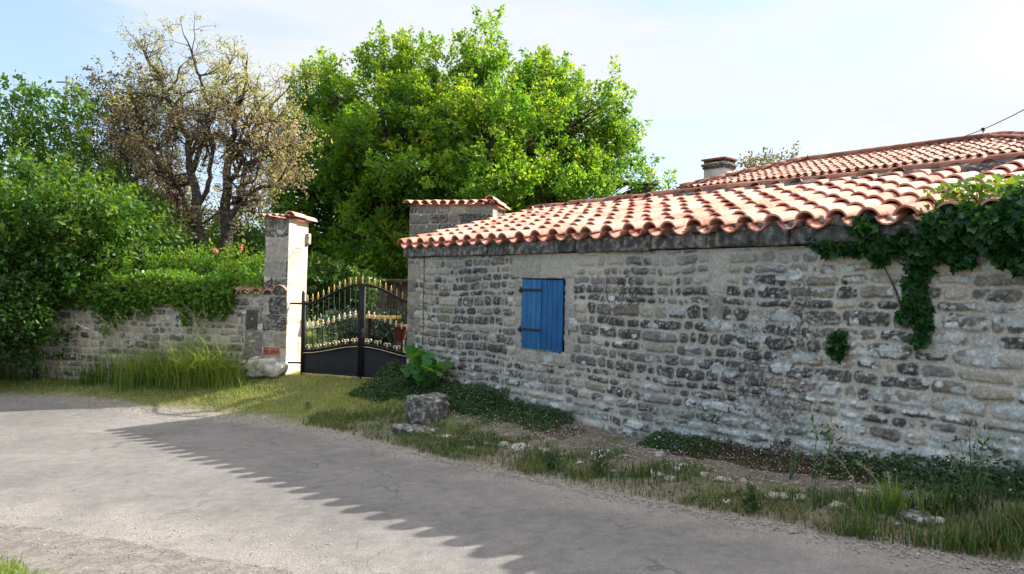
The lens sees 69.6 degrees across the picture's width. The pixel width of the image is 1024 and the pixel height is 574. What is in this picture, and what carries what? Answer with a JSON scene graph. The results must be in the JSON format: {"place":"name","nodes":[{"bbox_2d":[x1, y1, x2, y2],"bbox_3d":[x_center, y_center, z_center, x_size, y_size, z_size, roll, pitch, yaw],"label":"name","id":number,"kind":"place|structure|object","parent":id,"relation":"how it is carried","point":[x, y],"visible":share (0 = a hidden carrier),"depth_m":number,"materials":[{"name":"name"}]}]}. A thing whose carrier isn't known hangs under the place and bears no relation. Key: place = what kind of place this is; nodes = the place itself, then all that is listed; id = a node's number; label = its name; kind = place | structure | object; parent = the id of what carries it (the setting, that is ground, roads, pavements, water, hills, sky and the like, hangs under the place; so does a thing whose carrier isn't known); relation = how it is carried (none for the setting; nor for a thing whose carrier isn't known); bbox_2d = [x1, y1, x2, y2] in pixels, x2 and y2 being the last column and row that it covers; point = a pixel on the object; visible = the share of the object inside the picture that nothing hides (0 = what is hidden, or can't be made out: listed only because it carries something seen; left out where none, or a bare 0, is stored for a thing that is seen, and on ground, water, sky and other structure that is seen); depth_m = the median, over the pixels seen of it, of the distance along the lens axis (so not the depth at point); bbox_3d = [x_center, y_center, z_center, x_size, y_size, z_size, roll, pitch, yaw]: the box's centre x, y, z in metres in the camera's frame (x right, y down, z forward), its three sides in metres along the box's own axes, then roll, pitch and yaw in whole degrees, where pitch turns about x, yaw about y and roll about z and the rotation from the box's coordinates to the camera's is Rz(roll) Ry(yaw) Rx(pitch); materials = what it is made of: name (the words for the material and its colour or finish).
{"place":"outdoors","nodes":[
{"label":"outdoors","id":0,"kind":"place"},
{"bbox_2d":[0,496,364,573],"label":"gravel","id":1,"kind":"structure","parent":0,"point":[138,548],"depth_m":4.36,"materials":[{"name":"grey gravel"}]},
{"bbox_2d":[0,370,419,427],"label":"lawn grass","id":2,"kind":"structure","parent":0,"point":[125,396],"depth_m":10.60,"materials":[{"name":"green plant"}]},
{"bbox_2d":[306,328,337,348],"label":"garden grass","id":3,"kind":"structure","parent":0,"point":[316,336],"depth_m":20.78,"materials":[{"name":"green plant"}]},
{"bbox_2d":[345,278,407,326],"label":"garden shed","id":4,"kind":"structure","parent":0,"point":[400,287],"depth_m":16.49,"materials":[{"name":"brown wood"}]},
{"bbox_2d":[0,396,1023,573],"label":"road","id":5,"kind":"structure","parent":0,"point":[238,484],"depth_m":5.04,"materials":[{"name":"grey asphalt"}]},
{"bbox_2d":[0,381,1023,572],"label":"edge gravel","id":6,"kind":"structure","parent":5,"relation":"on","point":[871,545],"depth_m":5.31,"materials":[{"name":"grey gravel"}]},
{"bbox_2d":[0,292,1023,573],"bbox_3d":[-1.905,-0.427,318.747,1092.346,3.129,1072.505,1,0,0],"label":"ground","id":7,"kind":"structure","parent":0,"point":[78,556],"depth_m":5.43,"materials":[{"name":"green plant"}]},
{"bbox_2d":[0,360,56,380],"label":"tall grass clump","id":8,"kind":"object","parent":7,"relation":"on","point":[4,367],"visible":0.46,"depth_m":11.96,"materials":[{"name":"green plant"}]},
{"bbox_2d":[0,355,67,382],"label":"tall grass clump","id":9,"kind":"object","parent":7,"relation":"on","point":[16,377],"visible":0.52,"depth_m":11.89,"materials":[{"name":"green plant"}]},
{"bbox_2d":[0,549,72,573],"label":"grass","id":10,"kind":"structure","parent":7,"relation":"on","point":[7,568],"depth_m":3.88,"materials":[{"name":"green plant"}]},
{"bbox_2d":[0,69,118,188],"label":"slender tree","id":11,"kind":"object","parent":7,"relation":"on","point":[25,128],"visible":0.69,"depth_m":14.34,"materials":[{"name":"green plant"}]},
{"bbox_2d":[56,76,68,153],"bbox_3d":[-22.052,-4.666,36.010,0.650,11.336,0.180,1,0,0],"label":"utility pole","id":12,"kind":"object","parent":7,"relation":"on","point":[66,81],"visible":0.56,"depth_m":35.98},
{"bbox_2d":[0,152,133,375],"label":"dark hedge","id":13,"kind":"object","parent":7,"relation":"on","point":[22,316],"visible":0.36,"depth_m":11.27,"materials":[{"name":"green plant"}]},
{"bbox_2d":[0,138,180,378],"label":"broadleaf shrub","id":14,"kind":"object","parent":7,"relation":"on","point":[108,230],"visible":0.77,"depth_m":11.69,"materials":[{"name":"green plant"}]},
{"bbox_2d":[41,341,149,394],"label":"tall grass clump","id":15,"kind":"object","parent":7,"relation":"on","point":[90,376],"visible":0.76,"depth_m":11.44,"materials":[{"name":"green plant"}]},
{"bbox_2d":[35,142,196,272],"bbox_3d":[-7.609,-0.569,14.016,3.428,4.408,2.458,1,0,0],"label":"garden shrub","id":16,"kind":"object","parent":7,"relation":"on","point":[153,203],"visible":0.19,"depth_m":14.00,"materials":[{"name":"green plant"}]},
{"bbox_2d":[57,307,176,391],"bbox_3d":[-5.780,0.942,11.316,2.388,1.308,2.457,1,0,23],"label":"tall grass clump","id":17,"kind":"object","parent":7,"relation":"on","point":[126,380],"visible":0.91,"depth_m":11.16,"materials":[{"name":"green plant"}]},
{"bbox_2d":[37,45,218,203],"bbox_3d":[-8.366,-1.810,16.029,3.922,6.853,2.267,1,0,0],"label":"feathery tree","id":18,"kind":"object","parent":7,"relation":"on","point":[105,104],"visible":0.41,"depth_m":15.70,"materials":[{"name":"green plant"}]},
{"bbox_2d":[84,322,183,389],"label":"tall grass clump","id":19,"kind":"object","parent":7,"relation":"on","point":[134,360],"visible":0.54,"depth_m":11.38,"materials":[{"name":"green plant"}]},
{"bbox_2d":[82,322,213,391],"bbox_3d":[-5.266,1.050,11.135,2.264,1.048,2.297,1,0,-32],"label":"tall grass clump","id":20,"kind":"object","parent":7,"relation":"on","point":[149,382],"visible":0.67,"depth_m":11.10,"materials":[{"name":"green plant"}]},
{"bbox_2d":[0,284,302,381],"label":"garden wall","id":21,"kind":"structure","parent":7,"relation":"on","point":[244,317],"depth_m":11.60,"materials":[{"name":"stone"}]},
{"bbox_2d":[36,264,263,335],"bbox_3d":[-8.569,0.137,12.247,9.705,1.190,0.883,1,0,10],"label":"wall creeper","id":22,"kind":"object","parent":21,"relation":"attached to","point":[152,281],"depth_m":11.48,"materials":[{"name":"green plant"}]},
{"bbox_2d":[262,346,279,355],"bbox_3d":[-3.670,0.982,11.236,0.286,0.146,0.022,1,0,10],"label":"name plaque","id":23,"kind":"object","parent":21,"relation":"attached to","point":[270,351],"visible":1,"depth_m":11.23,"materials":[{"name":"ceramic"}]},
{"bbox_2d":[139,174,190,236],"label":"purple shrub","id":24,"kind":"object","parent":7,"relation":"on","point":[174,196],"visible":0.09,"depth_m":17.86,"materials":[{"name":"red plant"}]},
{"bbox_2d":[86,300,287,393],"bbox_3d":[-4.768,0.877,11.138,3.302,1.401,3.513,1,0,-34],"label":"tall grass clump","id":25,"kind":"object","parent":7,"relation":"on","point":[189,362],"visible":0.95,"depth_m":10.98,"materials":[{"name":"green plant"}]},
{"bbox_2d":[141,184,251,290],"bbox_3d":[-8.410,-0.545,18.620,3.834,4.299,2.642,1,0,0],"label":"yellow green shrub","id":26,"kind":"object","parent":7,"relation":"on","point":[213,230],"visible":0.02,"depth_m":18.40,"materials":[{"name":"green plant"}]},
{"bbox_2d":[141,232,264,293],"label":"rose bush","id":27,"kind":"object","parent":7,"relation":"on","point":[210,265],"visible":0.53,"depth_m":12.38,"materials":[{"name":"green plant"}]},
{"bbox_2d":[82,11,332,272],"bbox_3d":[-6.454,-2.779,15.614,5.195,6.145,3.270,1,0,0],"label":"redbud tree","id":28,"kind":"object","parent":7,"relation":"on","point":[234,151],"visible":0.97,"depth_m":15.42,"materials":[{"name":"brown plant"}]},
{"bbox_2d":[34,225,392,286],"bbox_3d":[-10.757,-1.035,27.007,22.558,3.429,3.441,1,0,0],"label":"garden hedge","id":29,"kind":"object","parent":7,"relation":"on","point":[213,248],"depth_m":26.50,"materials":[{"name":"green plant"}]},
{"bbox_2d":[195,350,260,388],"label":"tall grass clump","id":30,"kind":"object","parent":7,"relation":"on","point":[236,378],"visible":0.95,"depth_m":11.02,"materials":[{"name":"green plant"}]},
{"bbox_2d":[205,193,275,293],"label":"distant shrub","id":31,"kind":"object","parent":7,"relation":"on","point":[248,237],"visible":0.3,"depth_m":16.79,"materials":[{"name":"green plant"}]},
{"bbox_2d":[240,356,288,378],"bbox_3d":[-3.817,1.230,11.231,0.791,0.360,0.355,1,0,10],"label":"footing rock","id":32,"kind":"object","parent":7,"relation":"on","point":[267,367],"visible":0.89,"depth_m":11.09,"materials":[{"name":"stone"}]},
{"bbox_2d":[258,211,317,374],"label":"gate pillar","id":33,"kind":"structure","parent":7,"relation":"on","point":[287,238],"depth_m":11.25,"materials":[{"name":"stone"}]},
{"bbox_2d":[306,325,346,348],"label":"sword leaf plant","id":34,"kind":"object","parent":7,"relation":"on","point":[319,342],"visible":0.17,"depth_m":12.20,"materials":[{"name":"green plant"}]},
{"bbox_2d":[306,251,385,326],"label":"gate shrub","id":35,"kind":"object","parent":7,"relation":"on","point":[320,280],"visible":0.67,"depth_m":15.23,"materials":[{"name":"green plant"}]},
{"bbox_2d":[293,398,406,426],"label":"grass tuft","id":36,"kind":"object","parent":7,"relation":"on","point":[369,413],"visible":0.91,"depth_m":9.02,"materials":[{"name":"green plant"}]},
{"bbox_2d":[311,305,406,352],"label":"grey shrub","id":37,"kind":"object","parent":7,"relation":"on","point":[385,328],"visible":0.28,"depth_m":13.37,"materials":[{"name":"green plant"}]},
{"bbox_2d":[345,359,416,402],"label":"boulder creeper","id":38,"kind":"object","parent":7,"relation":"on","point":[373,387],"visible":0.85,"depth_m":10.04,"materials":[{"name":"green plant"}]},
{"bbox_2d":[366,315,401,349],"bbox_3d":[-2.221,0.945,12.601,0.613,0.911,0.295,1,0,6],"label":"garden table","id":39,"kind":"object","parent":7,"relation":"on","point":[383,316],"visible":0.28,"depth_m":12.48,"materials":[{"name":"yellow paint"}]},
{"bbox_2d":[394,324,406,351],"bbox_3d":[-1.851,1.031,12.201,0.240,0.815,0.240,1,0,0],"label":"plant pot","id":40,"kind":"object","parent":7,"relation":"on","point":[398,337],"visible":0.52,"depth_m":12.14,"materials":[{"name":"brown ceramic"}]},
{"bbox_2d":[390,423,441,435],"bbox_3d":[-1.055,1.578,8.027,0.787,0.127,0.337,1,0,40],"label":"flat boulder","id":41,"kind":"object","parent":7,"relation":"on","point":[400,427],"visible":0.58,"depth_m":7.96,"materials":[{"name":"grey stone"}]},
{"bbox_2d":[401,344,452,389],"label":"mallow plant","id":42,"kind":"object","parent":7,"relation":"on","point":[424,363],"visible":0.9,"depth_m":9.59,"materials":[{"name":"green plant"}]},
{"bbox_2d":[406,392,450,425],"bbox_3d":[-0.965,1.481,8.523,0.571,0.494,0.465,1,0,-32],"label":"boulder","id":43,"kind":"object","parent":7,"relation":"on","point":[430,407],"visible":0.63,"depth_m":8.34,"materials":[{"name":"grey stone"}]},
{"bbox_2d":[403,195,510,257],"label":"gate pier","id":44,"kind":"structure","parent":7,"relation":"on","point":[426,216],"depth_m":13.36,"materials":[{"name":"stone"}]},
{"bbox_2d":[247,4,678,313],"bbox_3d":[-1.405,-3.125,20.904,12.702,9.772,8.656,1,0,0],"label":"maple tree","id":45,"kind":"object","parent":7,"relation":"on","point":[513,143],"visible":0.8,"depth_m":19.47,"materials":[{"name":"green plant"}]},
{"bbox_2d":[404,427,526,451],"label":"grass tuft","id":46,"kind":"object","parent":7,"relation":"on","point":[443,442],"visible":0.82,"depth_m":7.23,"materials":[{"name":"green plant"}]},
{"bbox_2d":[498,441,509,446],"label":"verge stone","id":47,"kind":"object","parent":7,"relation":"on","point":[504,442],"visible":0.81,"depth_m":7.07,"materials":[{"name":"stone"}]},
{"bbox_2d":[511,443,526,451],"bbox_3d":[0.068,1.513,6.906,0.148,0.084,0.237,1,0,15],"label":"verge stone","id":48,"kind":"object","parent":7,"relation":"on","point":[517,446],"visible":0.6,"depth_m":6.86,"materials":[{"name":"stone"}]},
{"bbox_2d":[500,441,586,472],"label":"grass tuft","id":49,"kind":"object","parent":7,"relation":"on","point":[559,454],"visible":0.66,"depth_m":6.45,"materials":[{"name":"green plant"}]},
{"bbox_2d":[543,441,565,469],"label":"tall weed","id":50,"kind":"object","parent":7,"relation":"on","point":[551,457],"visible":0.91,"depth_m":6.13,"materials":[{"name":"green plant"}]},
{"bbox_2d":[588,444,615,476],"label":"tall weed","id":51,"kind":"object","parent":7,"relation":"on","point":[596,464],"visible":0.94,"depth_m":5.89,"materials":[{"name":"green plant"}]},
{"bbox_2d":[610,469,623,477],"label":"verge stone","id":52,"kind":"object","parent":7,"relation":"on","point":[617,472],"visible":0.4,"depth_m":5.84,"materials":[{"name":"grey stone"}]},
{"bbox_2d":[584,455,698,487],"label":"grass tuft","id":53,"kind":"object","parent":7,"relation":"on","point":[646,472],"visible":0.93,"depth_m":5.73,"materials":[{"name":"green plant"}]},
{"bbox_2d":[651,471,662,476],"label":"verge stone","id":54,"kind":"object","parent":7,"relation":"on","point":[657,474],"visible":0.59,"depth_m":5.72,"materials":[{"name":"stone"}]},
{"bbox_2d":[654,451,664,456],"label":"verge stone","id":55,"kind":"object","parent":7,"relation":"on","point":[659,453],"visible":0.89,"depth_m":6.37,"materials":[{"name":"stone"}]},
{"bbox_2d":[304,397,1023,561],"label":"verge grass","id":56,"kind":"structure","parent":7,"relation":"on","point":[729,494],"depth_m":5.65,"materials":[{"name":"green plant"}]},
{"bbox_2d":[449,403,882,483],"bbox_3d":[0.763,1.386,7.230,0.523,0.329,5.433,1,0,-44],"label":"stonecrop","id":57,"kind":"object","parent":7,"relation":"on","point":[760,457],"depth_m":5.94,"materials":[{"name":"green plant"}]},
{"bbox_2d":[404,410,975,509],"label":"bank chippings","id":58,"kind":"object","parent":7,"relation":"on","point":[686,457],"visible":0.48,"depth_m":6.32,"materials":[{"name":"grey gravel"}]},
{"bbox_2d":[379,372,1023,500],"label":"ground cover","id":59,"kind":"object","parent":7,"relation":"on","point":[472,404],"visible":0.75,"depth_m":6.38,"materials":[{"name":"green plant"}]},
{"bbox_2d":[393,379,1021,491],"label":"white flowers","id":60,"kind":"object","parent":7,"relation":"on","point":[701,442],"visible":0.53,"depth_m":6.67,"materials":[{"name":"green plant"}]},
{"bbox_2d":[395,152,1023,483],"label":"stone outbuilding","id":61,"kind":"structure","parent":7,"relation":"on","point":[717,312],"depth_m":6.55,"materials":[{"name":"stone"}]},
{"bbox_2d":[288,276,407,378],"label":"metal gate","id":62,"kind":"structure","parent":61,"relation":"attached to","point":[360,358],"depth_m":11.04,"materials":[{"name":"black metal"}]},
{"bbox_2d":[521,278,565,351],"bbox_3d":[0.427,0.306,8.323,0.190,0.876,0.785,1,0,-40],"label":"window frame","id":63,"kind":"structure","parent":61,"relation":"in","point":[522,278],"depth_m":8.33,"materials":[{"name":"wood"}]},
{"bbox_2d":[825,328,849,364],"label":"wall plant","id":64,"kind":"object","parent":61,"relation":"attached to","point":[837,342],"depth_m":5.59,"materials":[{"name":"green plant"}]},
{"bbox_2d":[804,173,1023,350],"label":"ivy","id":65,"kind":"object","parent":61,"relation":"attached to","point":[965,231],"visible":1,"depth_m":5.03,"materials":[{"name":"green plant"}]},
{"bbox_2d":[714,476,731,481],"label":"verge stone","id":66,"kind":"object","parent":7,"relation":"on","point":[724,478],"visible":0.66,"depth_m":5.50,"materials":[{"name":"stone"}]},
{"bbox_2d":[735,482,762,513],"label":"tall weed","id":67,"kind":"object","parent":7,"relation":"on","point":[750,501],"visible":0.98,"depth_m":4.79,"materials":[{"name":"green plant"}]},
{"bbox_2d":[764,491,787,500],"bbox_3d":[1.805,1.428,5.023,0.163,0.059,0.120,1,0,31],"label":"verge stone","id":68,"kind":"object","parent":7,"relation":"on","point":[773,494],"visible":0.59,"depth_m":4.99,"materials":[{"name":"stone"}]},
{"bbox_2d":[735,140,819,170],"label":"distant tree","id":69,"kind":"object","parent":7,"relation":"on","point":[751,163],"visible":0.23,"depth_m":44.81,"materials":[{"name":"green plant"}]},
{"bbox_2d":[784,442,802,479],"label":"tall weed","id":70,"kind":"object","parent":7,"relation":"on","point":[791,472],"visible":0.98,"depth_m":5.33,"materials":[{"name":"green plant"}]},
{"bbox_2d":[793,494,805,501],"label":"verge stone","id":71,"kind":"object","parent":7,"relation":"on","point":[803,498],"visible":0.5,"depth_m":4.96,"materials":[{"name":"stone"}]},
{"bbox_2d":[807,413,843,509],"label":"tall weed","id":72,"kind":"object","parent":7,"relation":"on","point":[813,476],"visible":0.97,"depth_m":4.70,"materials":[{"name":"green plant"}]},
{"bbox_2d":[830,500,845,509],"bbox_3d":[2.099,1.412,4.746,0.097,0.048,0.139,1,0,34],"label":"verge stone","id":73,"kind":"object","parent":7,"relation":"on","point":[838,504],"visible":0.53,"depth_m":4.71,"materials":[{"name":"stone"}]},
{"bbox_2d":[677,131,1023,188],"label":"farmhouse","id":74,"kind":"object","parent":7,"relation":"on","point":[719,170],"visible":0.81,"depth_m":17.26,"materials":[{"name":"tile"}]},
{"bbox_2d":[958,109,1023,138],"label":"overhead wire","id":75,"kind":"object","parent":74,"relation":"attached to","point":[983,129],"visible":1,"depth_m":14.62,"materials":[{"name":"black metal"}]},
{"bbox_2d":[824,503,948,547],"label":"grass tuft","id":76,"kind":"object","parent":7,"relation":"on","point":[862,536],"visible":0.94,"depth_m":4.26,"materials":[{"name":"green plant"}]},
{"bbox_2d":[831,450,956,528],"bbox_3d":[2.310,1.256,4.659,0.616,0.361,0.796,1,0,-36],"label":"grass tuft","id":77,"kind":"object","parent":7,"relation":"on","point":[893,497],"visible":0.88,"depth_m":4.56,"materials":[{"name":"green plant"}]},
{"bbox_2d":[893,508,931,526],"bbox_3d":[2.427,1.398,4.468,0.167,0.092,0.234,1,0,-28],"label":"verge stone","id":78,"kind":"object","parent":7,"relation":"on","point":[917,514],"visible":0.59,"depth_m":4.42,"materials":[{"name":"grey stone"}]},
{"bbox_2d":[828,469,1022,532],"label":"grass tuft","id":79,"kind":"object","parent":7,"relation":"on","point":[954,499],"visible":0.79,"depth_m":4.51,"materials":[{"name":"green plant"}]},
{"bbox_2d":[929,516,944,524],"bbox_3d":[2.540,1.397,4.397,0.124,0.048,0.099,1,0,-12],"label":"verge stone","id":80,"kind":"object","parent":7,"relation":"on","point":[938,518],"visible":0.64,"depth_m":4.37,"materials":[{"name":"stone"}]},
{"bbox_2d":[870,491,1023,554],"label":"grass tuft","id":81,"kind":"object","parent":7,"relation":"on","point":[998,518],"visible":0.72,"depth_m":4.15,"materials":[{"name":"green plant"}]},
{"bbox_2d":[883,506,1023,560],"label":"grass tuft","id":82,"kind":"object","parent":7,"relation":"on","point":[975,542],"visible":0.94,"depth_m":4.00,"materials":[{"name":"green plant"}]},
{"bbox_2d":[941,420,1002,511],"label":"tall weed","id":83,"kind":"object","parent":7,"relation":"on","point":[972,496],"visible":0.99,"depth_m":4.45,"materials":[{"name":"green plant"}]},
{"bbox_2d":[0,0,1023,260],"label":"sky","id":84,"kind":"structure","parent":0,"point":[713,78],"materials":[{"name":"white"}]}
]}

